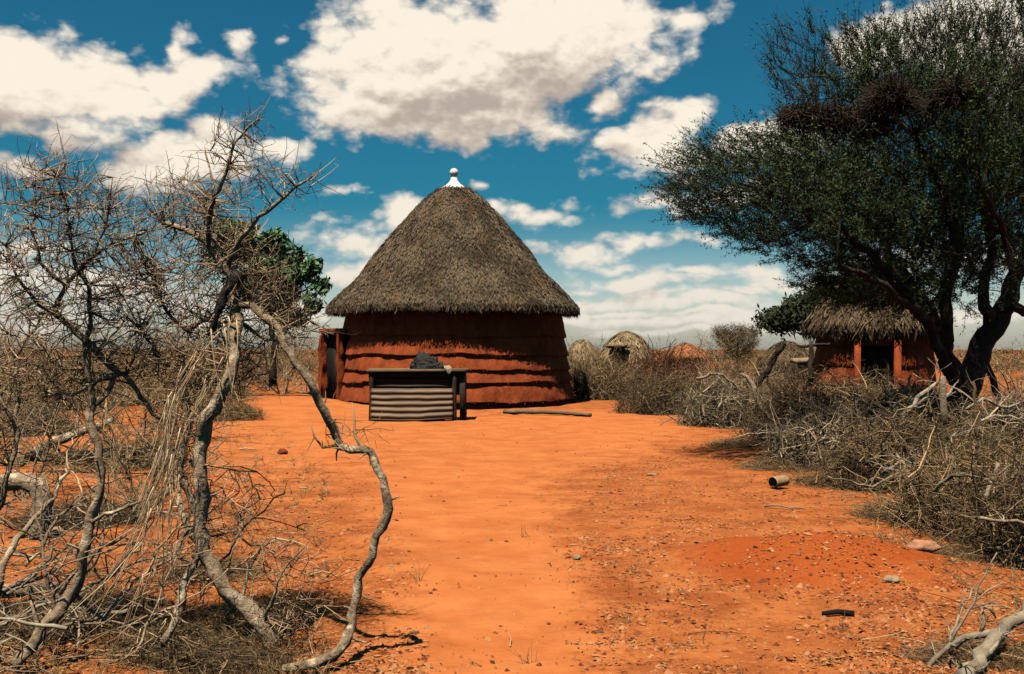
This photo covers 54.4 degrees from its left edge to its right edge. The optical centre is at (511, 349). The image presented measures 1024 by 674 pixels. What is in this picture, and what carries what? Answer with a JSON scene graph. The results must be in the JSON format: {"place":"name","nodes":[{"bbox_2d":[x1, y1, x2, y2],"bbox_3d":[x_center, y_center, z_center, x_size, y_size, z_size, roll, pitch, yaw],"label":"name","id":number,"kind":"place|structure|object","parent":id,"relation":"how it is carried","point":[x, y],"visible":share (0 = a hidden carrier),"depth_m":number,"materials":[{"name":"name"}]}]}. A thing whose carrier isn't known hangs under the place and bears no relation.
{"place":"outdoors","nodes":[
{"label":"outdoors","id":0,"kind":"place"},
{"bbox_2d":[410,351,447,368],"bbox_3d":[-1.821,0.224,21.895,0.867,0.399,0.555,0,0,0],"label":"cloth bundle","id":1,"kind":"object","parent":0,"point":[422,360],"visible":0.94,"depth_m":21.70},
{"bbox_2d":[0,350,1023,673],"bbox_3d":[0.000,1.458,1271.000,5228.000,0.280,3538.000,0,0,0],"label":"ground","id":2,"kind":"structure","parent":0,"point":[516,460],"depth_m":7.61,"materials":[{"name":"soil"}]},
{"bbox_2d":[0,472,53,539],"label":"dead stump","id":3,"kind":"object","parent":2,"relation":"on","point":[20,477],"visible":0.5,"depth_m":8.04,"materials":[{"name":"wood"}]},
{"bbox_2d":[0,595,57,641],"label":"brush heap","id":4,"kind":"object","parent":2,"relation":"on","point":[12,611],"visible":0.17,"depth_m":5.47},
{"bbox_2d":[0,609,65,672],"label":"dead branch","id":5,"kind":"object","parent":2,"relation":"on","point":[44,634],"visible":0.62,"depth_m":4.88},
{"bbox_2d":[0,607,46,627],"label":"dead branch","id":6,"kind":"object","parent":5,"relation":"on","point":[26,614],"visible":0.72,"depth_m":4.93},
{"bbox_2d":[0,603,67,629],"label":"dead branch","id":7,"kind":"object","parent":6,"relation":"on","point":[51,625],"visible":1,"depth_m":4.76,"materials":[{"name":"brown wood"}]},
{"bbox_2d":[0,282,78,593],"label":"bare thorn tree","id":8,"kind":"object","parent":2,"relation":"on","point":[3,496],"visible":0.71,"depth_m":5.65,"materials":[{"name":"grey plant"}]},
{"bbox_2d":[0,531,80,597],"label":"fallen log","id":9,"kind":"object","parent":2,"relation":"on","point":[15,584],"visible":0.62,"depth_m":6.14,"materials":[{"name":"wood"}]},
{"bbox_2d":[6,475,108,594],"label":"dead branch","id":10,"kind":"object","parent":9,"relation":"on","point":[34,574],"visible":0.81,"depth_m":6.01,"materials":[{"name":"grey wood"}]},
{"bbox_2d":[0,394,83,437],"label":"brush heap","id":11,"kind":"object","parent":2,"relation":"on","point":[46,419],"visible":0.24,"depth_m":17.91,"materials":[{"name":"plant"}]},
{"bbox_2d":[0,575,87,673],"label":"dead branch","id":12,"kind":"object","parent":2,"relation":"on","point":[3,641],"visible":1,"depth_m":4.24,"materials":[{"name":"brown wood"}]},
{"bbox_2d":[15,400,113,466],"bbox_3d":[-6.042,1.119,13.447,1.233,0.868,0.573,0,0,-27],"label":"fallen log","id":13,"kind":"object","parent":2,"relation":"on","point":[66,438],"visible":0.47,"depth_m":13.24,"materials":[{"name":"wood"}]},
{"bbox_2d":[20,574,114,651],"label":"dead branch","id":14,"kind":"object","parent":2,"relation":"on","point":[72,620],"visible":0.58,"depth_m":5.23,"materials":[{"name":"grey wood"}]},
{"bbox_2d":[0,331,142,411],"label":"brush heap","id":15,"kind":"object","parent":2,"relation":"on","point":[58,381],"visible":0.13,"depth_m":24.58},
{"bbox_2d":[15,477,129,556],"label":"dead branch","id":16,"kind":"object","parent":2,"relation":"on","point":[72,504],"visible":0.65,"depth_m":6.85,"materials":[{"name":"wood"}]},
{"bbox_2d":[0,611,146,663],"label":"dead branch","id":17,"kind":"object","parent":2,"relation":"on","point":[60,652],"visible":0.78,"depth_m":4.99,"materials":[{"name":"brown wood"}]},
{"bbox_2d":[0,574,156,649],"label":"brush heap","id":18,"kind":"object","parent":2,"relation":"on","point":[86,632],"visible":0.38,"depth_m":5.47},
{"bbox_2d":[0,536,141,625],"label":"dead branch","id":19,"kind":"object","parent":18,"relation":"on","point":[57,600],"visible":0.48,"depth_m":5.42,"materials":[{"name":"grey wood"}]},
{"bbox_2d":[3,492,183,573],"bbox_3d":[-2.534,1.065,5.823,0.795,0.488,0.880,0,0,38],"label":"dead branch","id":20,"kind":"object","parent":18,"relation":"on","point":[103,535],"visible":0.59,"depth_m":5.82,"materials":[{"name":"grey wood"}]},
{"bbox_2d":[49,477,160,596],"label":"dead branch","id":21,"kind":"object","parent":18,"relation":"on","point":[63,588],"visible":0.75,"depth_m":5.48,"materials":[{"name":"wood"}]},
{"bbox_2d":[0,571,157,640],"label":"dead branch","id":22,"kind":"object","parent":2,"relation":"on","point":[113,612],"visible":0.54,"depth_m":5.29,"materials":[{"name":"grey wood"}]},
{"bbox_2d":[0,485,174,530],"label":"brush heap","id":23,"kind":"object","parent":2,"relation":"on","point":[61,523],"visible":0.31,"depth_m":8.75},
{"bbox_2d":[0,352,176,496],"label":"bare bush","id":24,"kind":"object","parent":2,"relation":"on","point":[4,457],"visible":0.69,"depth_m":10.64,"materials":[{"name":"grey plant"}]},
{"bbox_2d":[0,121,187,669],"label":"bare thorn tree","id":25,"kind":"object","parent":2,"relation":"on","point":[70,595],"visible":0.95,"depth_m":5.04,"materials":[{"name":"grey plant"}]},
{"bbox_2d":[0,435,107,623],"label":"dead branch","id":26,"kind":"object","parent":25,"relation":"attached to","point":[48,583],"visible":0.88,"depth_m":4.99,"materials":[{"name":"wood"}]},
{"bbox_2d":[37,420,164,517],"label":"dead branch","id":27,"kind":"object","parent":2,"relation":"on","point":[114,495],"visible":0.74,"depth_m":7.98,"materials":[{"name":"wood"}]},
{"bbox_2d":[2,303,201,411],"bbox_3d":[-9.889,0.306,23.889,3.720,2.972,6.136,0,0,38],"label":"bare bush","id":28,"kind":"object","parent":2,"relation":"on","point":[98,409],"visible":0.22,"depth_m":23.66,"materials":[{"name":"brown plant"}]},
{"bbox_2d":[0,344,208,463],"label":"bare bush","id":29,"kind":"object","parent":2,"relation":"on","point":[96,418],"visible":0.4,"depth_m":13.66,"materials":[{"name":"brown plant"}]},
{"bbox_2d":[59,431,192,471],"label":"brush heap","id":30,"kind":"object","parent":2,"relation":"on","point":[131,445],"visible":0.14,"depth_m":12.90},
{"bbox_2d":[24,402,187,464],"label":"dead branch","id":31,"kind":"object","parent":30,"relation":"on","point":[90,454],"visible":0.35,"depth_m":12.32,"materials":[{"name":"grey wood"}]},
{"bbox_2d":[62,521,191,586],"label":"dead branch","id":32,"kind":"object","parent":2,"relation":"on","point":[139,560],"visible":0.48,"depth_m":6.31,"materials":[{"name":"wood"}]},
{"bbox_2d":[67,582,189,621],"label":"brush heap","id":33,"kind":"object","parent":2,"relation":"on","point":[149,604],"visible":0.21,"depth_m":5.97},
{"bbox_2d":[62,343,210,446],"bbox_3d":[-4.956,0.784,13.869,2.408,1.785,3.240,0,0,-38],"label":"bare bush","id":34,"kind":"object","parent":2,"relation":"on","point":[145,411],"visible":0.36,"depth_m":14.02,"materials":[{"name":"grey plant"}]},
{"bbox_2d":[83,511,211,629],"bbox_3d":[-1.761,1.120,5.212,0.746,0.656,0.523,0,0,19],"label":"dead branch","id":35,"kind":"object","parent":2,"relation":"on","point":[118,600],"visible":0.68,"depth_m":5.20,"materials":[{"name":"wood"}]},
{"bbox_2d":[70,546,231,617],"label":"dead branch","id":36,"kind":"object","parent":2,"relation":"on","point":[136,605],"visible":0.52,"depth_m":5.52,"materials":[{"name":"wood"}]},
{"bbox_2d":[57,332,247,419],"bbox_3d":[-7.727,0.619,21.660,3.709,2.121,4.989,0,0,-19],"label":"bare bush","id":37,"kind":"object","parent":2,"relation":"on","point":[124,384],"visible":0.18,"depth_m":21.08,"materials":[{"name":"brown plant"}]},
{"bbox_2d":[79,405,246,529],"bbox_3d":[-3.335,1.051,9.458,1.562,1.102,2.148,0,0,-17],"label":"bare bush","id":38,"kind":"object","parent":2,"relation":"on","point":[133,490],"visible":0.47,"depth_m":9.31,"materials":[{"name":"grey plant"}]},
{"bbox_2d":[82,609,256,672],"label":"brush heap","id":39,"kind":"object","parent":2,"relation":"on","point":[182,629],"visible":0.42,"depth_m":5.10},
{"bbox_2d":[114,541,260,639],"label":"dead branch","id":40,"kind":"object","parent":39,"relation":"on","point":[148,615],"visible":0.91,"depth_m":4.84,"materials":[{"name":"wood"}]},
{"bbox_2d":[145,466,311,624],"bbox_3d":[-1.520,1.019,5.457,0.402,0.808,0.854,0,0,45],"label":"dead branch","id":41,"kind":"object","parent":39,"relation":"on","point":[201,573],"visible":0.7,"depth_m":5.47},
{"bbox_2d":[97,349,268,405],"bbox_3d":[-9.171,0.980,26.598,5.794,2.240,3.198,0,0,9],"label":"brush heap","id":42,"kind":"object","parent":2,"relation":"on","point":[240,389],"visible":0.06,"depth_m":26.20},
{"bbox_2d":[123,437,250,570],"bbox_3d":[-2.060,0.988,6.328,0.774,0.897,0.421,0,0,-22],"label":"dead branch","id":43,"kind":"object","parent":2,"relation":"on","point":[179,544],"visible":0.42,"depth_m":6.41,"materials":[{"name":"wood"}]},
{"bbox_2d":[115,366,264,441],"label":"bare bush","id":44,"kind":"object","parent":2,"relation":"on","point":[225,413],"visible":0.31,"depth_m":17.01,"materials":[{"name":"brown plant"}]},
{"bbox_2d":[143,313,256,403],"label":"bare bush","id":45,"kind":"object","parent":2,"relation":"on","point":[201,362],"visible":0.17,"depth_m":24.38,"materials":[{"name":"brown plant"}]},
{"bbox_2d":[148,548,273,586],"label":"brush heap","id":46,"kind":"object","parent":2,"relation":"on","point":[201,569],"visible":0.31,"depth_m":6.82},
{"bbox_2d":[129,619,323,673],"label":"brush heap","id":47,"kind":"object","parent":2,"relation":"on","point":[224,658],"visible":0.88,"depth_m":4.87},
{"bbox_2d":[192,391,271,421],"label":"brush heap","id":48,"kind":"object","parent":2,"relation":"on","point":[249,415],"visible":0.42,"depth_m":21.20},
{"bbox_2d":[85,96,398,672],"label":"bare thorn tree","id":49,"kind":"object","parent":2,"relation":"on","point":[246,607],"visible":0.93,"depth_m":5.12,"materials":[{"name":"grey plant"}]},
{"bbox_2d":[0,315,239,662],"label":"dry creeper","id":50,"kind":"object","parent":49,"relation":"hanging from","point":[166,458],"visible":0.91,"depth_m":4.94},
{"bbox_2d":[118,524,216,654],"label":"dead branch","id":51,"kind":"object","parent":49,"relation":"attached to","point":[152,614],"visible":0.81,"depth_m":4.86,"materials":[{"name":"wood"}]},
{"bbox_2d":[176,588,310,637],"bbox_3d":[-1.503,1.542,5.648,0.902,0.314,0.597,0,0,-28],"label":"brush heap","id":52,"kind":"object","parent":2,"relation":"on","point":[229,620],"visible":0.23,"depth_m":5.60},
{"bbox_2d":[208,341,302,394],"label":"bare bush","id":53,"kind":"object","parent":2,"relation":"on","point":[251,364],"visible":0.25,"depth_m":33.11,"materials":[{"name":"brown plant"}]},
{"bbox_2d":[204,216,332,385],"bbox_3d":[-7.339,-1.462,30.040,4.247,5.123,1.698,0,0,9],"label":"leafy tree","id":54,"kind":"object","parent":2,"relation":"on","point":[311,269],"visible":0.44,"depth_m":29.73,"materials":[{"name":"green plant"}]},
{"bbox_2d":[228,324,317,393],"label":"bare bush","id":55,"kind":"object","parent":2,"relation":"on","point":[288,380],"visible":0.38,"depth_m":34.13,"materials":[{"name":"brown plant"}]},
{"bbox_2d":[257,325,336,391],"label":"bare bush","id":56,"kind":"object","parent":2,"relation":"on","point":[310,366],"visible":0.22,"depth_m":36.07,"materials":[{"name":"brown plant"}]},
{"bbox_2d":[366,368,468,420],"bbox_3d":[-2.063,1.034,21.851,2.198,1.226,0.981,0,0,0],"label":"counter table","id":57,"kind":"object","parent":2,"relation":"on","point":[400,394],"visible":0.98,"depth_m":21.45,"materials":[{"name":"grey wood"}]},
{"bbox_2d":[318,168,579,409],"bbox_3d":[-1.761,-1.755,29.186,7.559,7.110,7.429,0,0,0],"label":"round hut","id":58,"kind":"object","parent":2,"relation":"on","point":[452,274],"visible":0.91,"depth_m":26.73,"materials":[{"name":"brown plant"}]},
{"bbox_2d":[326,333,344,398],"bbox_3d":[-5.001,0.551,28.166,0.050,2.050,0.881,0,0,-44],"label":"door","id":59,"kind":"structure","parent":58,"relation":"in","point":[331,338],"depth_m":28.26,"materials":[{"name":"brown wood"}]},
{"bbox_2d":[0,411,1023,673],"bbox_3d":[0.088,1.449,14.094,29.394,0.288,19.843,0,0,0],"label":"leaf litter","id":60,"kind":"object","parent":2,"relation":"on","point":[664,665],"visible":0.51,"depth_m":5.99,"materials":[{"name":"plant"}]},
{"bbox_2d":[0,422,1023,673],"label":"fallen twigs","id":61,"kind":"object","parent":2,"relation":"on","point":[308,642],"visible":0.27,"depth_m":6.58,"materials":[{"name":"wood"}]},
{"bbox_2d":[0,426,1023,673],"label":"dry grass","id":62,"kind":"structure","parent":2,"relation":"on","point":[30,664],"depth_m":6.63,"materials":[{"name":"plant"}]},
{"bbox_2d":[4,347,1023,373],"bbox_3d":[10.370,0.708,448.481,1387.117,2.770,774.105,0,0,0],"label":"distant scrub","id":63,"kind":"object","parent":2,"relation":"on","point":[656,350],"visible":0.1,"depth_m":161.31,"materials":[{"name":"plant"}]},
{"bbox_2d":[503,409,591,416],"bbox_3d":[0.811,1.486,23.310,2.232,0.135,0.114,0,0,25],"label":"wooden pole","id":64,"kind":"object","parent":2,"relation":"on","point":[530,411],"visible":1,"depth_m":23.28,"materials":[{"name":"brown wood"}]},
{"bbox_2d":[567,339,597,379],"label":"dome hut","id":65,"kind":"object","parent":2,"relation":"on","point":[577,343],"visible":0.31,"depth_m":49.42,"materials":[{"name":"plant"}]},
{"bbox_2d":[566,334,622,394],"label":"bare bush","id":66,"kind":"object","parent":2,"relation":"on","point":[571,365],"visible":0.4,"depth_m":32.66,"materials":[{"name":"brown plant"}]},
{"bbox_2d":[570,340,646,400],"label":"brush heap","id":67,"kind":"object","parent":2,"relation":"on","point":[586,388],"visible":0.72,"depth_m":30.09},
{"bbox_2d":[596,331,656,373],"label":"dome hut","id":68,"kind":"object","parent":2,"relation":"on","point":[631,338],"visible":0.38,"depth_m":41.25,"materials":[{"name":"plant"}]},
{"bbox_2d":[590,363,662,399],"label":"brush heap","id":69,"kind":"object","parent":2,"relation":"on","point":[634,376],"visible":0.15,"depth_m":30.19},
{"bbox_2d":[601,356,699,415],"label":"brush heap","id":70,"kind":"object","parent":2,"relation":"on","point":[657,395],"visible":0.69,"depth_m":24.00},
{"bbox_2d":[614,332,728,382],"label":"brush heap","id":71,"kind":"object","parent":2,"relation":"on","point":[670,366],"visible":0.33,"depth_m":34.92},
{"bbox_2d":[658,342,710,374],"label":"dome hut","id":72,"kind":"object","parent":2,"relation":"on","point":[687,348],"visible":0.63,"depth_m":61.05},
{"bbox_2d":[650,360,750,397],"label":"brush heap","id":73,"kind":"object","parent":2,"relation":"on","point":[680,375],"visible":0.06,"depth_m":25.87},
{"bbox_2d":[652,364,778,428],"bbox_3d":[4.304,1.289,20.322,2.836,2.036,2.462,0,0,34],"label":"brush heap","id":74,"kind":"object","parent":2,"relation":"on","point":[705,410],"visible":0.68,"depth_m":19.91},
{"bbox_2d":[678,359,758,383],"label":"brush heap","id":75,"kind":"object","parent":2,"relation":"on","point":[724,367],"visible":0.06,"depth_m":37.00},
{"bbox_2d":[648,325,801,374],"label":"bare bush","id":76,"kind":"object","parent":2,"relation":"on","point":[758,364],"visible":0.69,"depth_m":39.75,"materials":[{"name":"brown plant"}]},
{"bbox_2d":[695,432,767,448],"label":"brush heap","id":77,"kind":"object","parent":2,"relation":"on","point":[727,444],"visible":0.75,"depth_m":16.18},
{"bbox_2d":[709,321,763,373],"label":"wispy bush","id":78,"kind":"object","parent":2,"relation":"on","point":[745,336],"visible":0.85,"depth_m":41.85,"materials":[{"name":"grey plant"}]},
{"bbox_2d":[687,351,809,394],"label":"brush heap","id":79,"kind":"object","parent":2,"relation":"on","point":[754,377],"visible":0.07,"depth_m":26.63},
{"bbox_2d":[720,452,823,473],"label":"brush heap","id":80,"kind":"object","parent":2,"relation":"on","point":[758,463],"visible":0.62,"depth_m":12.93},
{"bbox_2d":[753,340,814,385],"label":"dome hut","id":81,"kind":"object","parent":2,"relation":"on","point":[794,348],"visible":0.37,"depth_m":42.07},
{"bbox_2d":[716,350,856,447],"bbox_3d":[4.771,1.055,16.577,2.725,2.226,2.703,0,0,4],"label":"brush heap","id":82,"kind":"object","parent":2,"relation":"on","point":[760,416],"visible":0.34,"depth_m":16.37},
{"bbox_2d":[751,280,827,340],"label":"flat acacia","id":83,"kind":"object","parent":2,"relation":"on","point":[787,318],"visible":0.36,"depth_m":43.25,"materials":[{"name":"green plant"}]},
{"bbox_2d":[742,385,892,470],"bbox_3d":[4.315,1.341,13.238,2.367,1.815,2.002,0,0,23],"label":"brush heap","id":84,"kind":"object","parent":2,"relation":"on","point":[796,441],"visible":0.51,"depth_m":13.03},
{"bbox_2d":[634,0,1023,438],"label":"acacia tree","id":85,"kind":"object","parent":2,"relation":"on","point":[868,210],"visible":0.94,"depth_m":13.87,"materials":[{"name":"green plant"}]},
{"bbox_2d":[768,90,908,152],"bbox_3d":[4.246,-2.991,13.059,1.791,0.816,0.939,0,0,21],"label":"twig nest","id":86,"kind":"object","parent":85,"relation":"on","point":[793,113],"visible":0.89,"depth_m":12.96,"materials":[{"name":"wicker"}]},
{"bbox_2d":[855,68,925,125],"bbox_3d":[4.856,-3.233,12.719,0.927,0.737,0.820,0,0,0],"label":"twig nest","id":87,"kind":"object","parent":85,"relation":"on","point":[894,95],"visible":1,"depth_m":12.67,"materials":[{"name":"wicker"}]},
{"bbox_2d":[915,67,997,120],"bbox_3d":[5.717,-3.255,12.733,1.046,0.719,0.782,0,0,0],"label":"twig nest","id":88,"kind":"object","parent":85,"relation":"on","point":[950,94],"visible":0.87,"depth_m":12.66,"materials":[{"name":"wicker"}]},
{"bbox_2d":[787,466,883,490],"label":"brush heap","id":89,"kind":"object","parent":2,"relation":"on","point":[817,480],"visible":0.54,"depth_m":11.08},
{"bbox_2d":[769,347,930,414],"bbox_3d":[7.193,1.045,21.193,3.971,2.195,4.033,0,0,27],"label":"brush heap","id":90,"kind":"object","parent":2,"relation":"on","point":[844,384],"visible":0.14,"depth_m":20.74,"materials":[{"name":"plant"}]},
{"bbox_2d":[800,265,937,398],"bbox_3d":[8.226,-0.114,22.599,3.299,3.828,3.303,0,0,0],"label":"hut","id":91,"kind":"object","parent":2,"relation":"on","point":[901,351],"visible":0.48,"depth_m":21.53,"materials":[{"name":"brown plant"}]},
{"bbox_2d":[861,347,891,391],"bbox_3d":[7.895,0.750,21.549,0.638,1.609,0.038,0,0,17],"label":"door","id":92,"kind":"structure","parent":91,"relation":"in","point":[872,355],"depth_m":21.54,"materials":[{"name":"brown wood"}]},
{"bbox_2d":[840,497,911,521],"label":"brush heap","id":93,"kind":"object","parent":2,"relation":"on","point":[855,512],"visible":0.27,"depth_m":9.23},
{"bbox_2d":[767,368,1023,495],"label":"brush heap","id":94,"kind":"object","parent":2,"relation":"on","point":[854,462],"visible":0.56,"depth_m":10.78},
{"bbox_2d":[894,363,950,434],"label":"dead branch","id":95,"kind":"object","parent":94,"relation":"on","point":[925,391],"visible":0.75,"depth_m":11.37,"materials":[{"name":"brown wood"}]},
{"bbox_2d":[916,380,980,436],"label":"dead branch","id":96,"kind":"object","parent":94,"relation":"on","point":[975,409],"visible":0.94,"depth_m":9.91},
{"bbox_2d":[939,376,958,424],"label":"dead branch","id":97,"kind":"object","parent":94,"relation":"on","point":[942,404],"visible":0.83,"depth_m":11.48,"materials":[{"name":"grey wood"}]},
{"bbox_2d":[841,365,988,421],"bbox_3d":[7.429,1.322,18.426,2.529,2.116,2.913,0,0,-28],"label":"brush heap","id":98,"kind":"object","parent":2,"relation":"on","point":[910,391],"visible":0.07,"depth_m":18.39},
{"bbox_2d":[906,539,941,552],"bbox_3d":[2.973,1.431,7.197,0.232,0.113,0.162,0,0,-21],"label":"stone","id":99,"kind":"object","parent":2,"relation":"on","point":[929,547],"visible":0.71,"depth_m":7.15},
{"bbox_2d":[844,378,1019,432],"bbox_3d":[6.875,1.353,16.251,2.831,1.747,3.261,0,0,-22],"label":"brush heap","id":100,"kind":"object","parent":2,"relation":"on","point":[934,405],"visible":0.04,"depth_m":16.21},
{"bbox_2d":[851,391,1023,543],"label":"brush heap","id":101,"kind":"object","parent":2,"relation":"on","point":[940,471],"visible":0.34,"depth_m":8.60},
{"bbox_2d":[885,359,946,465],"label":"dead branch","id":102,"kind":"object","parent":101,"relation":"on","point":[936,427],"visible":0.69,"depth_m":9.28,"materials":[{"name":"wood"}]},
{"bbox_2d":[874,627,1023,673],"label":"brush heap","id":103,"kind":"object","parent":2,"relation":"on","point":[1011,654],"visible":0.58,"depth_m":4.94,"materials":[{"name":"plant"}]},
{"bbox_2d":[897,552,1011,673],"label":"dead branch","id":104,"kind":"object","parent":2,"relation":"on","point":[960,640],"visible":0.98,"depth_m":4.90,"materials":[{"name":"grey wood"}]},
{"bbox_2d":[887,380,1023,570],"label":"brush heap","id":105,"kind":"object","parent":2,"relation":"on","point":[1005,541],"visible":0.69,"depth_m":7.32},
{"bbox_2d":[933,539,1008,563],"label":"brush heap","id":106,"kind":"object","parent":2,"relation":"on","point":[954,551],"visible":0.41,"depth_m":7.28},
{"bbox_2d":[929,367,1023,462],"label":"brush heap","id":107,"kind":"object","parent":2,"relation":"on","point":[1007,423],"visible":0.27,"depth_m":12.76,"materials":[{"name":"plant"}]},
{"bbox_2d":[935,590,1023,673],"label":"dead branch","id":108,"kind":"object","parent":2,"relation":"on","point":[987,647],"visible":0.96,"depth_m":4.83,"materials":[{"name":"grey wood"}]},
{"bbox_2d":[936,335,1023,406],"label":"bare bush","id":109,"kind":"object","parent":2,"relation":"on","point":[1009,373],"visible":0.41,"depth_m":23.49,"materials":[{"name":"brown plant"}]},
{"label":"dead branch","id":110,"kind":"object","parent":2,"relation":"on","visible":0},
{"bbox_2d":[755,341,786,387],"bbox_3d":[4.773,0.300,18.422,0.682,0.898,0.179,0,0,-10],"label":"leaning post","id":111,"kind":"object","parent":110,"relation":"on","point":[770,365],"visible":0.93,"depth_m":18.39,"materials":[{"name":"brown wood"}]},
{"bbox_2d":[0,0,1023,349],"label":"sky","id":112,"kind":"structure","parent":0,"point":[546,110],"materials":[{"name":"blue"}]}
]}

